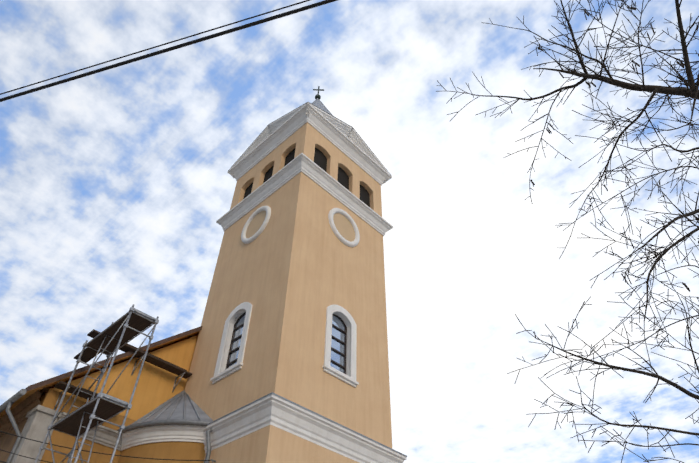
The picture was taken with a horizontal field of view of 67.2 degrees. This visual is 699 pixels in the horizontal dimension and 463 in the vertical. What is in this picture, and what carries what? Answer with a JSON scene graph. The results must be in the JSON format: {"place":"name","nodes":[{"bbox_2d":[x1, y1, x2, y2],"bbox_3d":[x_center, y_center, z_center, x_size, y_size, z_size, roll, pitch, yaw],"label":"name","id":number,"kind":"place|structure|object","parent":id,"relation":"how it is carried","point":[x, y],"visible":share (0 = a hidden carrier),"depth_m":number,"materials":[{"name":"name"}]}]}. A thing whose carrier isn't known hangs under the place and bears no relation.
{"place":"outdoors","nodes":[
{"label":"outdoors","id":0,"kind":"place"},
{"bbox_2d":[35,304,158,462],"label":"scaffolding frame","id":1,"kind":"object","parent":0,"point":[112,399],"visible":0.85,"depth_m":11.63,"materials":[{"name":"grey metal"}]},
{"bbox_2d":[53,312,191,435],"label":"scaffold platforms","id":2,"kind":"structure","parent":1,"relation":"on","point":[105,410],"depth_m":12.67,"materials":[{"name":"brown wood"}]},
{"bbox_2d":[118,442,204,462],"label":"annex wall","id":3,"kind":"structure","parent":0,"point":[176,451],"depth_m":13.28,"materials":[{"name":"yellow paint"}]},
{"bbox_2d":[121,425,204,450],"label":"curved cornice","id":4,"kind":"structure","parent":3,"relation":"attached to","point":[163,433],"depth_m":13.46,"materials":[{"name":"white paint"}]},
{"bbox_2d":[135,395,212,423],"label":"annex roof","id":5,"kind":"structure","parent":3,"relation":"on","point":[190,413],"depth_m":14.27,"materials":[{"name":"grey metal"}]},
{"bbox_2d":[116,419,212,462],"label":"rain gutter","id":6,"kind":"object","parent":5,"relation":"attached to","point":[167,422],"visible":0.77,"depth_m":13.41,"materials":[{"name":"grey metal"}]},
{"bbox_2d":[131,390,201,424],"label":"roof seams","id":7,"kind":"object","parent":5,"relation":"on","point":[182,393],"visible":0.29,"depth_m":14.72,"materials":[{"name":"grey metal"}]},
{"bbox_2d":[185,122,391,462],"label":"tower walls","id":8,"kind":"structure","parent":0,"point":[293,270],"depth_m":16.04,"materials":[{"name":"beige paint"}]},
{"bbox_2d":[210,302,358,387],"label":"window surrounds","id":9,"kind":"object","parent":8,"relation":"attached to","point":[326,366],"visible":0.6,"depth_m":15.25,"materials":[{"name":"white paint"}]},
{"bbox_2d":[225,312,346,373],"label":"window frames","id":10,"kind":"structure","parent":8,"relation":"attached to","point":[332,348],"depth_m":15.68,"materials":[{"name":"black metal"}]},
{"bbox_2d":[228,314,344,372],"bbox_3d":[-1.864,4.276,16.569,3.429,2.000,3.429,-87,-89,46],"label":"window glass","id":11,"kind":"object","parent":10,"relation":"in","point":[336,344],"visible":0.1,"depth_m":15.65,"materials":[{"name":"glass"}]},
{"bbox_2d":[241,206,359,246],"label":"round moldings","id":12,"kind":"structure","parent":8,"relation":"on","point":[332,212],"depth_m":18.56,"materials":[{"name":"white paint"}]},
{"bbox_2d":[246,211,354,241],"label":"oculus discs","id":13,"kind":"object","parent":8,"relation":"attached to","point":[344,227],"visible":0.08,"depth_m":18.80,"materials":[{"name":"paint"}]},
{"bbox_2d":[203,103,406,462],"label":"cornices","id":14,"kind":"object","parent":8,"relation":"attached to","point":[285,415],"visible":0.69,"depth_m":18.71,"materials":[{"name":"white paint"}]},
{"bbox_2d":[243,148,369,206],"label":"belfry openings","id":15,"kind":"object","parent":8,"relation":"attached to","point":[320,159],"visible":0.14,"depth_m":20.98,"materials":[{"name":"black"}]},
{"bbox_2d":[207,392,406,456],"bbox_3d":[-1.898,6.155,14.729,4.970,0.130,4.970,-33,-54,30],"label":"cornice flashing","id":16,"kind":"object","parent":8,"relation":"on","point":[308,410],"visible":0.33,"depth_m":13.04,"materials":[{"name":"metal"}]},
{"bbox_2d":[228,102,389,182],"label":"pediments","id":17,"kind":"object","parent":8,"relation":"on","point":[351,134],"visible":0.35,"depth_m":22.57,"materials":[{"name":"white paint"}]},
{"bbox_2d":[232,100,391,175],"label":"tower roof","id":18,"kind":"structure","parent":8,"relation":"on","point":[318,104],"depth_m":23.07,"materials":[{"name":"metal"}]},
{"bbox_2d":[313,86,323,99],"bbox_3d":[-1.659,-7.291,27.894,0.312,1.520,0.551,-51,-64,39],"label":"cross","id":19,"kind":"object","parent":18,"relation":"attached to","point":[318,96],"visible":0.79,"depth_m":27.91,"materials":[{"name":"grey metal"}]},
{"bbox_2d":[0,0,698,462],"label":"sky","id":20,"kind":"structure","parent":0,"point":[116,184],"materials":[{"name":"blue"}]},
{"label":"ground","id":21,"kind":"structure","parent":0,"visible":0},
{"bbox_2d":[0,418,27,462],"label":"nave wall","id":22,"kind":"structure","parent":21,"relation":"on","point":[7,442],"depth_m":13.28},
{"bbox_2d":[39,335,197,462],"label":"nave walls","id":23,"kind":"structure","parent":21,"relation":"on","point":[154,387],"depth_m":14.74,"materials":[{"name":"paint"}]},
{"bbox_2d":[0,388,48,436],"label":"soffit","id":24,"kind":"structure","parent":23,"relation":"attached to","point":[21,410],"depth_m":13.56,"materials":[{"name":"brown wood"}]},
{"bbox_2d":[11,405,62,462],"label":"pilaster","id":25,"kind":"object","parent":23,"relation":"attached to","point":[39,420],"depth_m":12.58,"materials":[{"name":"white paint"}]},
{"bbox_2d":[58,412,121,450],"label":"cornice","id":26,"kind":"structure","parent":23,"relation":"attached to","point":[106,436],"depth_m":13.62,"materials":[{"name":"white paint"}]},
{"bbox_2d":[0,326,201,417],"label":"roof edge","id":27,"kind":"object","parent":23,"relation":"on","point":[50,383],"depth_m":14.40,"materials":[{"name":"brown wood"}]},
{"bbox_2d":[0,389,25,462],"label":"nave gutters","id":28,"kind":"object","parent":27,"relation":"attached to","point":[7,404],"visible":0.92,"depth_m":12.54,"materials":[{"name":"grey metal"}]},
{"bbox_2d":[53,354,184,424],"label":"roof brackets","id":29,"kind":"object","parent":23,"relation":"attached to","point":[134,369],"visible":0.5,"depth_m":15.21,"materials":[{"name":"brown wood"}]},
{"bbox_2d":[436,0,698,462],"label":"bare tree","id":30,"kind":"object","parent":21,"relation":"on","point":[692,91],"visible":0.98,"depth_m":7.92,"materials":[{"name":"brown plant"}]},
{"bbox_2d":[530,5,698,447],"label":"tree pods","id":31,"kind":"object","parent":30,"relation":"attached to","point":[681,63],"visible":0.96,"depth_m":7.79,"materials":[{"name":"brown plant"}]},
{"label":"utility poles","id":32,"kind":"object","parent":21,"relation":"on","visible":0},
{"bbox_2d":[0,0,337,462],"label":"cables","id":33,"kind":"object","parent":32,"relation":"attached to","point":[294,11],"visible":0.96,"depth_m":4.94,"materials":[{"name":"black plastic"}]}
]}

